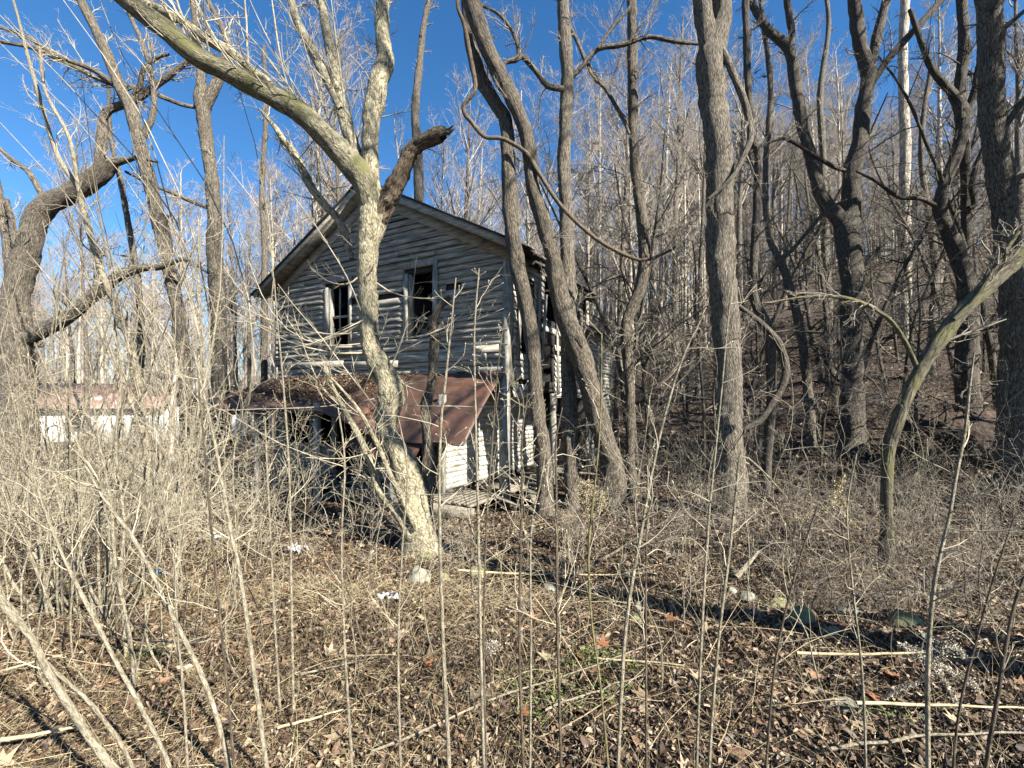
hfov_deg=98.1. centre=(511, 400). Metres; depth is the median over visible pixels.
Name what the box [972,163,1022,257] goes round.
understorey tree
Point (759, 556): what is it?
thin sapling
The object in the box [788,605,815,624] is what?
stone
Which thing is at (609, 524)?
bare shrub
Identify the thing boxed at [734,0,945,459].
wide fork tree
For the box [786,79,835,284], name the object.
forest tree
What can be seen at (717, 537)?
thin sapling
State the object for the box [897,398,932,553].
thin sapling
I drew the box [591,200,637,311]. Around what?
forest tree
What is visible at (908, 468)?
bare shrub
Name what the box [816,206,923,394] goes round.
understorey tree
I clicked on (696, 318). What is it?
understorey tree
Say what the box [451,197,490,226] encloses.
forest tree
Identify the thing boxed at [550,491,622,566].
bare shrub
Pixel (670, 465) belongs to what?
bare shrub
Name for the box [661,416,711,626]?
thin sapling
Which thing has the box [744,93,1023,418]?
understorey tree
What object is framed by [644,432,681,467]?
bare shrub
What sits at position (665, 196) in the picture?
forest tree
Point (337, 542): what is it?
thin sapling
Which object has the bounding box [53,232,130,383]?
forest tree
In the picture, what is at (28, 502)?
thin sapling
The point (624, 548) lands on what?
thin sapling
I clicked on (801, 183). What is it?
understorey tree
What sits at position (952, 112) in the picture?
forest tree
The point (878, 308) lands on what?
bare shrub
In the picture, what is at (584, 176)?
forest tree
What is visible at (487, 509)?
sapling
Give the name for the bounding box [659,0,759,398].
forest tree
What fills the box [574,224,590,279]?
forest tree
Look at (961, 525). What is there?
thin sapling
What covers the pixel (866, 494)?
thin sapling
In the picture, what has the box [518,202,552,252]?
forest tree
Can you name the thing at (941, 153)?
understorey tree
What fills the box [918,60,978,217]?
forest tree
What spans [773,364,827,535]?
thin sapling
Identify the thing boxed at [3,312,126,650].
thin sapling
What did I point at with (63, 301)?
forest tree
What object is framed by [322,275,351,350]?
window
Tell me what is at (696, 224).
forest tree
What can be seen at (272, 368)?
forest tree
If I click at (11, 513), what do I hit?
thin sapling
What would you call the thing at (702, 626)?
sapling
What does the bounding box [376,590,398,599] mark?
plastic strip
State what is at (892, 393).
bare shrub
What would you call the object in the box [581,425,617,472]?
bare shrub
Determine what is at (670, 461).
bare shrub
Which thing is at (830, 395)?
understorey tree
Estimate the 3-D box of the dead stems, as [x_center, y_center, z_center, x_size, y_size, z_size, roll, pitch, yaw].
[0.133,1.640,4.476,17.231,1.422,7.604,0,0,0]
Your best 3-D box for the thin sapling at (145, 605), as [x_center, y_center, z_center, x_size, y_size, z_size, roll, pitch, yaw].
[-2.126,0.263,2.765,0.625,3.069,0.480,0,0,-29]
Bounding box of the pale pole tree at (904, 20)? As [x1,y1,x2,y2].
[889,0,918,338]
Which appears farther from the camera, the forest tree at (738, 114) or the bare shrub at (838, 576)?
the forest tree at (738, 114)
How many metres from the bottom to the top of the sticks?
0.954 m
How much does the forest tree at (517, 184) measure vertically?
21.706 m
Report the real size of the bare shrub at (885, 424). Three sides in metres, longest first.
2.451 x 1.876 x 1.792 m
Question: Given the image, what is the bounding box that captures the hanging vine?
[456,0,671,261]
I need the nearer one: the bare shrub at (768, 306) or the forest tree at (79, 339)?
the bare shrub at (768, 306)
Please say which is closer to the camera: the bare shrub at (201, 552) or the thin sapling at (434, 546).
the thin sapling at (434, 546)
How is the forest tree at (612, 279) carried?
on the ground at (872, 438)
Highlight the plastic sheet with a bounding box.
[284,543,309,552]
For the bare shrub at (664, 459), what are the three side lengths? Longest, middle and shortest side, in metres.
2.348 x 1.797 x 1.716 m
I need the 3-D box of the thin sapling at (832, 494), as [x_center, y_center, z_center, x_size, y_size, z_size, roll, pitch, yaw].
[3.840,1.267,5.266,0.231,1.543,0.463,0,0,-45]
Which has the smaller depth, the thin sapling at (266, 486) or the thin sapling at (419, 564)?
the thin sapling at (419, 564)
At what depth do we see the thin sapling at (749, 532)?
3.37 m
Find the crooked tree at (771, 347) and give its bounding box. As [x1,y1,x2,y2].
[734,0,847,499]
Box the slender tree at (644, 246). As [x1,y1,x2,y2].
[569,0,660,497]
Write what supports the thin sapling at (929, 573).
on the ground at (872, 438)
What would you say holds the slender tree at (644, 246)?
on the ground at (872, 438)
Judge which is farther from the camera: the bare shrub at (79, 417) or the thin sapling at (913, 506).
the bare shrub at (79, 417)
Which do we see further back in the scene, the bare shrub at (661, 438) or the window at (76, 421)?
the window at (76, 421)
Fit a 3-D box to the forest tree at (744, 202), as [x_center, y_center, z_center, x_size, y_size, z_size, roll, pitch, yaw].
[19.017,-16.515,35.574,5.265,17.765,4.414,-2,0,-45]
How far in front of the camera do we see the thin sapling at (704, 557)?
3.05 m
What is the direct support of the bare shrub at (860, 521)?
on the ground at (872, 438)
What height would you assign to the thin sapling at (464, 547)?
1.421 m
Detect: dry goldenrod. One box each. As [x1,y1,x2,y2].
[289,560,363,646]
[482,637,502,686]
[577,477,609,559]
[782,473,860,565]
[882,635,982,719]
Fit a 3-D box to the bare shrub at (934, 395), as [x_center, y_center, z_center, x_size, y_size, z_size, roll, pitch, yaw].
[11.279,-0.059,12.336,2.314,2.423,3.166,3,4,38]
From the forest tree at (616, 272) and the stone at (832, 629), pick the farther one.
the forest tree at (616, 272)
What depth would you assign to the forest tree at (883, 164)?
36.74 m
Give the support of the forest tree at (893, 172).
on the ground at (872, 438)
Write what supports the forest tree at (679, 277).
on the ground at (872, 438)
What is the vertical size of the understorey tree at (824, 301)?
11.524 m
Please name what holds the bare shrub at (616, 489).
on the ground at (872, 438)
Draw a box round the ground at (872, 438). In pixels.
[0,244,1023,767]
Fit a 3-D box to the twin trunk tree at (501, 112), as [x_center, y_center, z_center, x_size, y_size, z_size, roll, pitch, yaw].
[-0.029,-2.966,8.306,1.761,10.451,1.222,0,0,-28]
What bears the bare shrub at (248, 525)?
on the ground at (872, 438)
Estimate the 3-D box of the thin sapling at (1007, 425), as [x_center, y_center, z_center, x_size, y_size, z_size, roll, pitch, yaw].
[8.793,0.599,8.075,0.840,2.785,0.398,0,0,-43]
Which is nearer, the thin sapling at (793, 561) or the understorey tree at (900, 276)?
the thin sapling at (793, 561)
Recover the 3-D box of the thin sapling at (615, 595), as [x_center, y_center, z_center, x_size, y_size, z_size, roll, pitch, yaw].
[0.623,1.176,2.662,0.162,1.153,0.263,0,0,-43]
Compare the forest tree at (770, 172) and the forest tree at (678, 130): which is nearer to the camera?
the forest tree at (678, 130)
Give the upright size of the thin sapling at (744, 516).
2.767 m
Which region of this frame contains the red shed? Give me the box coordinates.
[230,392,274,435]
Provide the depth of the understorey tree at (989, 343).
10.87 m
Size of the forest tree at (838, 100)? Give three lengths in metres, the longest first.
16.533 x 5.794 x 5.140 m
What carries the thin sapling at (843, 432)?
on the ground at (872, 438)
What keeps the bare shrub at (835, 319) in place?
on the ground at (872, 438)
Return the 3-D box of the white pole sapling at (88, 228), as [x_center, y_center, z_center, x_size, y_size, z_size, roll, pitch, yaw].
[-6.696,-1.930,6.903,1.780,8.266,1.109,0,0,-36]
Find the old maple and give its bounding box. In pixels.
[0,34,219,504]
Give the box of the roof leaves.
[225,371,418,423]
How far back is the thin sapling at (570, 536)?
4.03 m
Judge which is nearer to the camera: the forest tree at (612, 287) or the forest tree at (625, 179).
the forest tree at (625, 179)
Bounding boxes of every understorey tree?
[484,127,712,459]
[549,102,688,475]
[556,131,762,484]
[574,169,713,422]
[575,271,652,430]
[579,248,707,422]
[609,236,751,468]
[636,211,704,377]
[639,211,780,481]
[667,271,710,371]
[673,242,761,354]
[680,197,776,318]
[691,68,953,424]
[692,179,826,453]
[733,132,892,380]
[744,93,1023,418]
[745,281,910,483]
[759,124,893,415]
[760,169,833,347]
[770,130,927,319]
[773,139,894,337]
[798,2,1023,412]
[798,191,896,367]
[815,163,1023,387]
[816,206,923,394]
[828,115,1023,392]
[831,220,998,474]
[838,124,941,343]
[861,169,943,362]
[863,135,993,308]
[864,178,939,329]
[867,163,943,315]
[879,88,990,271]
[901,139,1023,284]
[909,197,997,372]
[922,29,1023,300]
[945,192,1023,302]
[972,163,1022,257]
[973,191,1023,234]
[975,128,1023,237]
[978,163,1023,281]
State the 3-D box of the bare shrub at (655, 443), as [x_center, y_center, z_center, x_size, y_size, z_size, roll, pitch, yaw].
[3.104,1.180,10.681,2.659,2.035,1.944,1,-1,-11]
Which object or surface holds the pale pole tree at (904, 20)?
on the ground at (872, 438)
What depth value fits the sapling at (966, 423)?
1.77 m
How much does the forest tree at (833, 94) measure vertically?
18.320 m
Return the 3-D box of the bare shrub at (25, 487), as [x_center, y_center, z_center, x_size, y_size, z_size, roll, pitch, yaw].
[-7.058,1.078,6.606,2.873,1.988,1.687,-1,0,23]
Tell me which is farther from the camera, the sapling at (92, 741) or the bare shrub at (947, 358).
the bare shrub at (947, 358)
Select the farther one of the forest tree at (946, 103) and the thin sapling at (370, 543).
the forest tree at (946, 103)
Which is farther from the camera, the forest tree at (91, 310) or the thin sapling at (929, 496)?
the forest tree at (91, 310)
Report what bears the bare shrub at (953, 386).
on the ground at (872, 438)
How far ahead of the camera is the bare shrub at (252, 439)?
18.10 m
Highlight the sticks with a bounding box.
[0,494,1023,767]
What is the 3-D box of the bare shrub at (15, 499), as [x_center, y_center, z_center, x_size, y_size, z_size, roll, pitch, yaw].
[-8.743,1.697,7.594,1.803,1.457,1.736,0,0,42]
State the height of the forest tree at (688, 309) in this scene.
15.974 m
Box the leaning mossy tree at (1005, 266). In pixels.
[763,215,1023,567]
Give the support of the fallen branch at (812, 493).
on the ground at (872, 438)
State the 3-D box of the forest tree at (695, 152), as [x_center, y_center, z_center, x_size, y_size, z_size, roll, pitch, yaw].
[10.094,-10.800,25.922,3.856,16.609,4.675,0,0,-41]
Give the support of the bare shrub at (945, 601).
on the ground at (872, 438)
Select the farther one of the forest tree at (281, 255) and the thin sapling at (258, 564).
the forest tree at (281, 255)
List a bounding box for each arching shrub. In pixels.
[0,0,285,517]
[0,133,269,622]
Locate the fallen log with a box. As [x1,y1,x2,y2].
[153,514,222,523]
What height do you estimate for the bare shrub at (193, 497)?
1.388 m
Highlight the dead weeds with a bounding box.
[0,535,1023,767]
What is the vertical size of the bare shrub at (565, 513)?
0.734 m
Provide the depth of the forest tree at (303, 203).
33.25 m
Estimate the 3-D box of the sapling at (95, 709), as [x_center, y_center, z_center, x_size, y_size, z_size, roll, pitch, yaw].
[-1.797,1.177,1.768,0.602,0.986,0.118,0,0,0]
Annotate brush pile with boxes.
[856,381,995,491]
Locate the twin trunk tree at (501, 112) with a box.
[461,2,553,518]
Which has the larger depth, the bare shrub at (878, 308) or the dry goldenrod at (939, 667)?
the bare shrub at (878, 308)
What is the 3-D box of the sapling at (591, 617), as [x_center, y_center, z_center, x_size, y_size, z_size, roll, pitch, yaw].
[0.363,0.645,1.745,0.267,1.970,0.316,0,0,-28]
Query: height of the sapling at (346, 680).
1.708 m
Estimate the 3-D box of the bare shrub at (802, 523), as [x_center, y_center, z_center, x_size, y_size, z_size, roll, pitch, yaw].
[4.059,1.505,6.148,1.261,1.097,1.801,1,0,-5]
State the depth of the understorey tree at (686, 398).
12.37 m
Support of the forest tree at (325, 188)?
on the ground at (872, 438)
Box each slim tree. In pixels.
[107,86,168,493]
[252,45,282,477]
[410,0,438,202]
[756,0,817,447]
[806,0,840,395]
[910,72,954,376]
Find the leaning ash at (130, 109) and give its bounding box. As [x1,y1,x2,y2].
[0,0,204,503]
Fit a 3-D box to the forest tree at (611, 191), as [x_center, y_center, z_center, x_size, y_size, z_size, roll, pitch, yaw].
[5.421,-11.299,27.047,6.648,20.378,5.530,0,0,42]
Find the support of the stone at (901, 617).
on the ground at (872, 438)
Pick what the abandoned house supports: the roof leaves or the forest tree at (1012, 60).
the roof leaves
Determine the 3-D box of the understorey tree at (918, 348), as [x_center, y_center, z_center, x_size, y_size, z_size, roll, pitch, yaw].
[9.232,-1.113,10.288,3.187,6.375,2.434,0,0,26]
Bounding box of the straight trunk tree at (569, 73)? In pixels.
[500,0,697,512]
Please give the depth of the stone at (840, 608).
3.73 m
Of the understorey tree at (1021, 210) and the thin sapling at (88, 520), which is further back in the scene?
the understorey tree at (1021, 210)
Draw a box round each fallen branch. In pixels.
[78,604,232,655]
[353,492,401,539]
[526,557,621,611]
[574,487,700,575]
[734,551,759,579]
[760,508,877,550]
[795,478,929,495]
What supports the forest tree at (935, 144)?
on the ground at (872, 438)
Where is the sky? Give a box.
[0,0,1023,386]
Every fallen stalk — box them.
[0,654,61,671]
[0,726,76,741]
[277,709,342,729]
[296,656,376,675]
[371,642,659,752]
[456,569,641,575]
[544,673,644,711]
[598,657,682,665]
[796,651,923,655]
[829,731,1023,750]
[856,701,1023,708]
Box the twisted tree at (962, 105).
[846,0,1013,414]
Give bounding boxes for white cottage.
[38,383,203,442]
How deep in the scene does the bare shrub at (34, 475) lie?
8.32 m
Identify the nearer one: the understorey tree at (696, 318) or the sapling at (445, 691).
the sapling at (445, 691)
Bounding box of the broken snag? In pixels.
[413,295,451,524]
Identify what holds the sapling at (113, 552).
on the ground at (872, 438)
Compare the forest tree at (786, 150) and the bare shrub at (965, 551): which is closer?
the bare shrub at (965, 551)
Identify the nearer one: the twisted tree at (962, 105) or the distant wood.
the twisted tree at (962, 105)
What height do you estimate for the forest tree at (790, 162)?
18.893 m
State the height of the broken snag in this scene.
3.574 m
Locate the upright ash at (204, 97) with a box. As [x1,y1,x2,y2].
[0,0,264,501]
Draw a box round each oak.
[688,0,769,517]
[954,0,1023,505]
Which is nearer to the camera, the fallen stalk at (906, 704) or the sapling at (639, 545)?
the sapling at (639, 545)
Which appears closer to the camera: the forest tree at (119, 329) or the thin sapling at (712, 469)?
the thin sapling at (712, 469)
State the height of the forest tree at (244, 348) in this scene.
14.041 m
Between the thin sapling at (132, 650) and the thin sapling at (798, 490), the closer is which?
the thin sapling at (132, 650)
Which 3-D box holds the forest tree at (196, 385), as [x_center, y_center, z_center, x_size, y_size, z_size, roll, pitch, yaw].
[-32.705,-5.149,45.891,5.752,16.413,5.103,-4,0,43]
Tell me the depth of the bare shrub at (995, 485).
6.65 m
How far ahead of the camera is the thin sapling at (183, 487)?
4.32 m
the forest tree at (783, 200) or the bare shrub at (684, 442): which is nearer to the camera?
the bare shrub at (684, 442)
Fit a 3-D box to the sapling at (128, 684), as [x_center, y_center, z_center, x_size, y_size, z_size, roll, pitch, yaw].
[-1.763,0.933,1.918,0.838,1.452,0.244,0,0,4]
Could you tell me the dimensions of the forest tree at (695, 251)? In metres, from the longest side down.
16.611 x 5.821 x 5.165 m
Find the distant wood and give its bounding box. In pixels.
[1,93,1023,402]
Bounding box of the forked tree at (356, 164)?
[110,0,531,557]
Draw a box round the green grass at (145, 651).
[118,632,182,664]
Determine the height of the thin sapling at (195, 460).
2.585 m
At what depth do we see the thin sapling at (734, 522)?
4.18 m
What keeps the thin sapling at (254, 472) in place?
on the ground at (872, 438)
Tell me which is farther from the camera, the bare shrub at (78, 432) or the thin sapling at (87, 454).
the bare shrub at (78, 432)
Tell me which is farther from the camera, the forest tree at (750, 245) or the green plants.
the forest tree at (750, 245)
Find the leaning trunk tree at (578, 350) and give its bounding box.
[461,0,626,511]
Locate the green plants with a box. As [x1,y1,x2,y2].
[495,637,951,737]
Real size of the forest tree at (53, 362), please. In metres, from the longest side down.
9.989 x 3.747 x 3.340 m
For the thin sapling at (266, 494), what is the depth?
5.86 m
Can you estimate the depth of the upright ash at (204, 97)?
10.77 m
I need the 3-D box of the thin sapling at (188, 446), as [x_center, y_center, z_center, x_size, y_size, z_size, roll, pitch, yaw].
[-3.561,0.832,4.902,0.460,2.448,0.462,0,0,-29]
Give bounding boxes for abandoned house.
[203,185,616,518]
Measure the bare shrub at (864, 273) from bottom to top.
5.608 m
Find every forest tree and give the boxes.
[0,235,11,289]
[0,244,62,382]
[0,250,53,349]
[0,260,52,315]
[0,261,45,354]
[28,92,124,448]
[31,217,96,382]
[32,305,62,382]
[33,255,56,324]
[34,274,75,373]
[38,244,97,382]
[42,265,88,381]
[42,285,82,382]
[46,211,135,382]
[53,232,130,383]
[75,276,98,337]
[75,318,123,371]
[80,288,121,383]
[80,339,110,383]
[88,302,114,366]
[97,297,150,383]
[102,259,173,378]
[105,220,170,350]
[112,285,131,383]
[119,158,239,459]
[120,252,171,383]
[121,284,174,396]
[128,284,158,383]
[131,273,170,343]
[132,182,206,373]
[135,271,163,364]
[152,289,195,382]
[154,183,228,430]
[156,285,208,392]
[165,272,208,395]
[189,306,207,383]
[201,159,268,392]
[201,240,246,391]
[205,294,249,390]
[207,272,258,388]
[215,26,376,244]
[221,190,289,418]
[224,190,271,435]
[225,157,306,448]
[226,260,270,388]
[230,176,299,456]
[239,337,259,381]
[240,141,304,366]
[246,263,269,383]
[254,313,271,384]
[255,178,315,312]
[278,0,391,201]
[278,169,311,234]
[284,184,310,250]
[287,44,362,238]
[292,132,348,225]
[404,103,476,221]
[424,54,523,224]
[444,118,503,232]
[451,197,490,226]
[461,89,551,240]
[464,170,503,232]
[468,69,572,266]
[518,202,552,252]
[520,41,615,231]
[547,126,620,324]
[553,68,648,329]
[556,140,611,286]
[570,0,694,437]
[571,137,612,304]
[574,162,614,284]
[574,167,613,319]
[574,205,610,325]
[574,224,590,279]
[581,84,694,421]
[586,55,676,370]
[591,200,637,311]
[594,93,672,334]
[601,218,627,329]
[601,245,614,311]
[603,207,626,335]
[613,102,665,322]
[623,87,682,365]
[634,107,701,337]
[638,2,739,354]
[638,57,699,346]
[643,141,664,228]
[645,144,673,317]
[647,133,679,309]
[648,78,707,349]
[649,87,700,328]
[652,184,668,290]
[653,202,692,314]
[656,70,741,366]
[656,117,734,332]
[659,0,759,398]
[667,114,706,233]
[671,166,704,311]
[678,198,695,317]
[685,116,707,323]
[697,164,760,261]
[725,0,814,336]
[727,70,794,312]
[727,75,766,235]
[730,89,771,303]
[732,120,799,303]
[732,134,761,230]
[740,106,784,238]
[742,173,781,250]
[742,194,768,310]
[751,11,845,309]
[755,47,816,300]
[766,109,792,278]
[769,148,787,234]
[774,10,857,301]
[774,97,814,192]
[777,168,786,246]
[778,79,818,278]
[782,101,828,276]
[784,131,799,275]
[784,132,841,290]
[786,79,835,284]
[789,85,852,195]
[791,32,897,307]
[791,126,828,268]
[793,149,844,246]
[811,112,891,249]
[813,100,851,235]
[814,44,895,184]
[827,80,878,157]
[844,121,889,273]
[860,150,887,245]
[863,101,927,258]
[865,97,917,262]
[865,106,933,270]
[867,95,895,261]
[867,123,914,261]
[871,150,916,244]
[877,113,919,189]
[880,78,936,189]
[881,47,955,251]
[882,0,976,282]
[897,102,932,211]
[914,149,947,205]
[917,114,952,228]
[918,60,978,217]
[925,69,980,152]
[932,49,976,199]
[967,80,1012,240]
[969,0,1023,238]
[969,97,1013,253]
[970,138,992,248]
[971,2,1023,122]
[971,67,1023,142]
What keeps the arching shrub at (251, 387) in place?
on the ground at (872, 438)
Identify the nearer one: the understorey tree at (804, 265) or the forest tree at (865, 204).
the understorey tree at (804, 265)
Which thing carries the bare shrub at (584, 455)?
on the ground at (872, 438)
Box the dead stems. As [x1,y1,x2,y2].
[0,480,1023,767]
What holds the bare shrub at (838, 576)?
on the ground at (872, 438)
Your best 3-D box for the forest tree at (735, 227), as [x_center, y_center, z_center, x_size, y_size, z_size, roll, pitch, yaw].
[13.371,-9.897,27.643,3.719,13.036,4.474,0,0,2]
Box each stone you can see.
[407,565,430,584]
[417,552,433,560]
[437,573,448,582]
[465,566,487,576]
[542,582,560,592]
[629,614,641,623]
[633,601,642,611]
[727,587,736,594]
[737,591,754,601]
[764,597,791,608]
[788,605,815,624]
[823,626,840,636]
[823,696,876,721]
[835,607,862,614]
[887,610,923,627]
[912,633,937,641]
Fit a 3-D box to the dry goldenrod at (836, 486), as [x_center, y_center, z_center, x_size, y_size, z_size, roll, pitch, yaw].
[3.589,1.462,5.187,0.859,1.248,0.192,0,0,0]
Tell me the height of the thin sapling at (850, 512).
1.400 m
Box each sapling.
[0,0,153,522]
[0,296,106,674]
[0,297,86,644]
[0,377,51,574]
[0,407,62,596]
[0,419,57,593]
[0,447,171,767]
[0,496,21,637]
[0,547,120,767]
[0,575,134,767]
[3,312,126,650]
[11,486,30,580]
[12,433,38,518]
[13,330,109,692]
[21,302,96,613]
[28,342,231,767]
[32,260,155,683]
[33,457,59,573]
[35,392,95,579]
[43,332,162,586]
[45,394,115,644]
[47,393,135,688]
[55,345,116,629]
[62,515,97,651]
[66,387,108,596]
[69,405,151,664]
[70,323,131,656]
[71,369,177,658]
[71,404,96,513]
[73,403,129,620]
[74,410,113,551]
[83,439,152,671]
[86,359,221,680]
[88,430,112,556]
[89,347,157,628]
[91,427,152,634]
[99,347,218,678]
[108,390,144,516]
[111,207,229,672]
[116,243,221,676]
[117,413,227,767]
[124,393,232,676]
[126,389,171,578]
[130,395,193,611]
[133,384,176,554]
[134,325,212,661]
[141,382,175,547]
[148,371,225,603]
[149,494,186,649]
[152,431,204,590]
[153,375,218,586]
[154,366,247,767]
[159,365,256,622]
[160,406,217,578]
[161,350,223,628]
[165,270,257,627]
[165,398,231,648]
[169,369,214,580]
[172,380,219,531]
[173,351,269,767]
[173,438,198,565]
[178,472,202,564]
[188,391,259,615]
[191,384,266,671]
[198,464,229,661]
[200,410,271,650]
[202,307,289,677]
[211,482,241,600]
[212,416,243,554]
[223,386,287,571]
[231,406,277,595]
[234,417,294,714]
[238,460,287,612]
[242,448,279,662]
[248,404,282,576]
[251,435,281,556]
[266,392,316,632]
[267,268,315,710]
[271,419,296,523]
[279,443,296,543]
[280,362,314,556]
[285,407,365,767]
[288,504,296,591]
[291,408,313,510]
[291,411,315,532]
[293,415,330,555]
[304,448,317,552]
[322,520,358,662]
[329,488,350,589]
[334,400,382,695]
[348,477,394,659]
[350,444,381,608]
[357,438,390,633]
[360,376,401,575]
[361,417,431,767]
[378,278,485,767]
[382,528,392,586]
[398,394,468,671]
[406,504,431,604]
[413,425,457,573]
[424,487,463,632]
[434,268,513,767]
[441,455,500,636]
[442,491,470,602]
[444,461,488,677]
[469,314,542,767]
[471,358,521,600]
[488,313,554,590]
[494,381,547,767]
[498,435,582,767]
[500,520,531,669]
[504,458,555,618]
[505,407,597,767]
[510,505,529,581]
[543,508,567,579]
[549,457,587,612]
[555,495,602,697]
[560,315,657,767]
[573,474,588,586]
[590,413,627,582]
[595,503,637,667]
[600,319,692,689]
[611,454,672,767]
[616,315,736,767]
[618,486,631,601]
[659,235,772,767]
[659,464,714,657]
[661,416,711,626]
[666,523,673,586]
[667,301,788,606]
[667,447,702,592]
[669,499,688,570]
[687,343,721,569]
[687,502,701,604]
[691,474,725,649]
[692,466,733,610]
[703,425,721,534]
[705,455,787,767]
[707,446,746,599]
[714,430,779,630]
[718,406,759,565]
[719,439,738,601]
[731,327,835,685]
[748,494,770,615]
[753,427,784,565]
[760,505,847,767]
[769,426,806,556]
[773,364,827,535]
[783,404,826,576]
[785,488,813,627]
[802,477,813,571]
[807,454,883,767]
[811,517,835,608]
[812,399,856,587]
[813,442,861,560]
[814,339,909,542]
[834,418,867,520]
[848,453,862,567]
[855,440,876,561]
[856,396,929,609]
[864,436,883,520]
[882,352,1023,767]
[887,457,914,576]
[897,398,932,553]
[897,483,919,601]
[900,397,934,621]
[902,373,950,536]
[902,416,940,568]
[902,502,971,664]
[906,510,952,691]
[909,433,958,542]
[913,440,949,559]
[914,465,939,579]
[923,391,953,550]
[938,426,995,636]
[947,418,1003,546]
[947,504,1022,767]
[948,438,972,533]
[962,472,992,555]
[974,511,1023,767]
[981,356,1011,505]
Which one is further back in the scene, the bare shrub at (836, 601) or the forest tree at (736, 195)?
the forest tree at (736, 195)
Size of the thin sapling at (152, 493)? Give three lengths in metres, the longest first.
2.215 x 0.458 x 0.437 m
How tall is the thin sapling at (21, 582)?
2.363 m
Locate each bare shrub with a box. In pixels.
[0,342,306,575]
[0,367,233,554]
[0,408,110,543]
[0,428,63,519]
[0,448,96,508]
[0,456,165,563]
[0,470,65,527]
[1,416,158,539]
[4,354,252,566]
[17,466,116,530]
[20,453,139,510]
[35,451,190,537]
[38,388,115,448]
[40,374,129,444]
[40,380,126,466]
[40,415,131,476]
[41,410,66,459]
[45,410,129,495]
[45,444,111,489]
[54,370,154,460]
[63,358,231,457]
[66,393,168,449]
[71,382,256,506]
[71,406,194,485]
[76,446,200,498]
[113,394,231,472]
[124,369,206,451]
[125,463,247,517]
[127,439,260,540]
[127,480,301,569]
[130,463,223,509]
[157,425,366,571]
[164,411,311,522]
[175,397,326,532]
[232,386,273,461]
[265,520,323,555]
[285,506,324,534]
[301,466,492,592]
[335,489,398,540]
[337,484,394,529]
[389,481,460,532]
[410,511,495,571]
[434,509,469,541]
[443,495,499,543]
[513,432,690,553]
[516,487,607,549]
[525,393,690,516]
[538,496,585,529]
[548,417,598,474]
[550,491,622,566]
[557,410,618,471]
[572,450,728,595]
[578,399,690,482]
[579,433,645,477]
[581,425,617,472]
[586,456,730,526]
[587,448,644,511]
[607,391,712,470]
[612,319,681,395]
[612,382,791,514]
[613,409,699,481]
[617,422,702,490]
[618,425,710,490]
[641,399,778,496]
[643,399,770,491]
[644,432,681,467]
[647,436,755,515]
[649,406,713,469]
[660,409,761,483]
[661,314,713,372]
[665,439,700,467]
[670,461,760,503]
[670,479,744,537]
[676,421,713,467]
[676,465,827,528]
[678,524,998,625]
[689,495,839,569]
[692,439,820,519]
[695,484,862,588]
[711,414,785,467]
[730,545,903,615]
[731,458,1022,618]
[740,427,845,518]
[743,418,797,475]
[743,418,834,461]
[744,443,785,479]
[745,471,841,553]
[746,395,889,487]
[748,357,827,421]
[748,500,922,582]
[749,438,823,474]
[754,286,787,327]
[758,455,864,510]
[761,437,814,478]
[761,528,905,608]
[764,278,879,344]
[765,436,930,520]
[785,275,906,352]
[787,461,1023,561]
[788,462,998,579]
[789,456,875,490]
[790,362,868,421]
[800,218,893,307]
[800,413,971,536]
[800,463,973,553]
[807,248,908,339]
[810,555,924,628]
[813,386,875,408]
[817,245,930,329]
[818,387,881,423]
[819,436,879,484]
[832,467,912,518]
[835,545,927,602]
[841,561,994,616]
[848,378,1023,526]
[854,398,947,450]
[854,428,930,493]
[862,223,895,275]
[862,443,980,503]
[862,498,1023,597]
[864,455,962,501]
[865,360,953,429]
[865,384,896,429]
[865,452,962,490]
[867,330,954,406]
[870,356,966,420]
[872,375,911,406]
[873,473,1023,572]
[874,368,995,446]
[875,223,1023,311]
[875,407,1023,505]
[878,513,987,570]
[879,528,1023,639]
[881,230,1022,342]
[883,346,981,407]
[885,367,953,413]
[893,342,995,410]
[894,510,1012,559]
[897,451,1005,507]
[907,328,998,375]
[922,439,1023,549]
[922,458,1023,534]
[929,441,1023,526]
[937,432,1023,545]
[944,535,1023,622]
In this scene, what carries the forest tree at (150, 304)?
on the ground at (872, 438)
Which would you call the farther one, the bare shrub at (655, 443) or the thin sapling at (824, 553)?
the bare shrub at (655, 443)
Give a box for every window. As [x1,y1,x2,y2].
[63,411,82,431]
[285,413,310,445]
[308,414,333,447]
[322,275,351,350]
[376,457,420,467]
[401,259,437,344]
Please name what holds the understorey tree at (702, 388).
on the ground at (872, 438)
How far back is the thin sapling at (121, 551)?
2.82 m
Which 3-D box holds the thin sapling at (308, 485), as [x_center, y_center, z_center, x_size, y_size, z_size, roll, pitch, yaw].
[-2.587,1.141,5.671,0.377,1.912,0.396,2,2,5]
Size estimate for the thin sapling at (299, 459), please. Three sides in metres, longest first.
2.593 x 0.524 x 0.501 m
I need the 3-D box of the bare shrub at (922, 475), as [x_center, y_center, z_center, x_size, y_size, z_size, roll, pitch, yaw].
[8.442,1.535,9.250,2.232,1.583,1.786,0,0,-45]

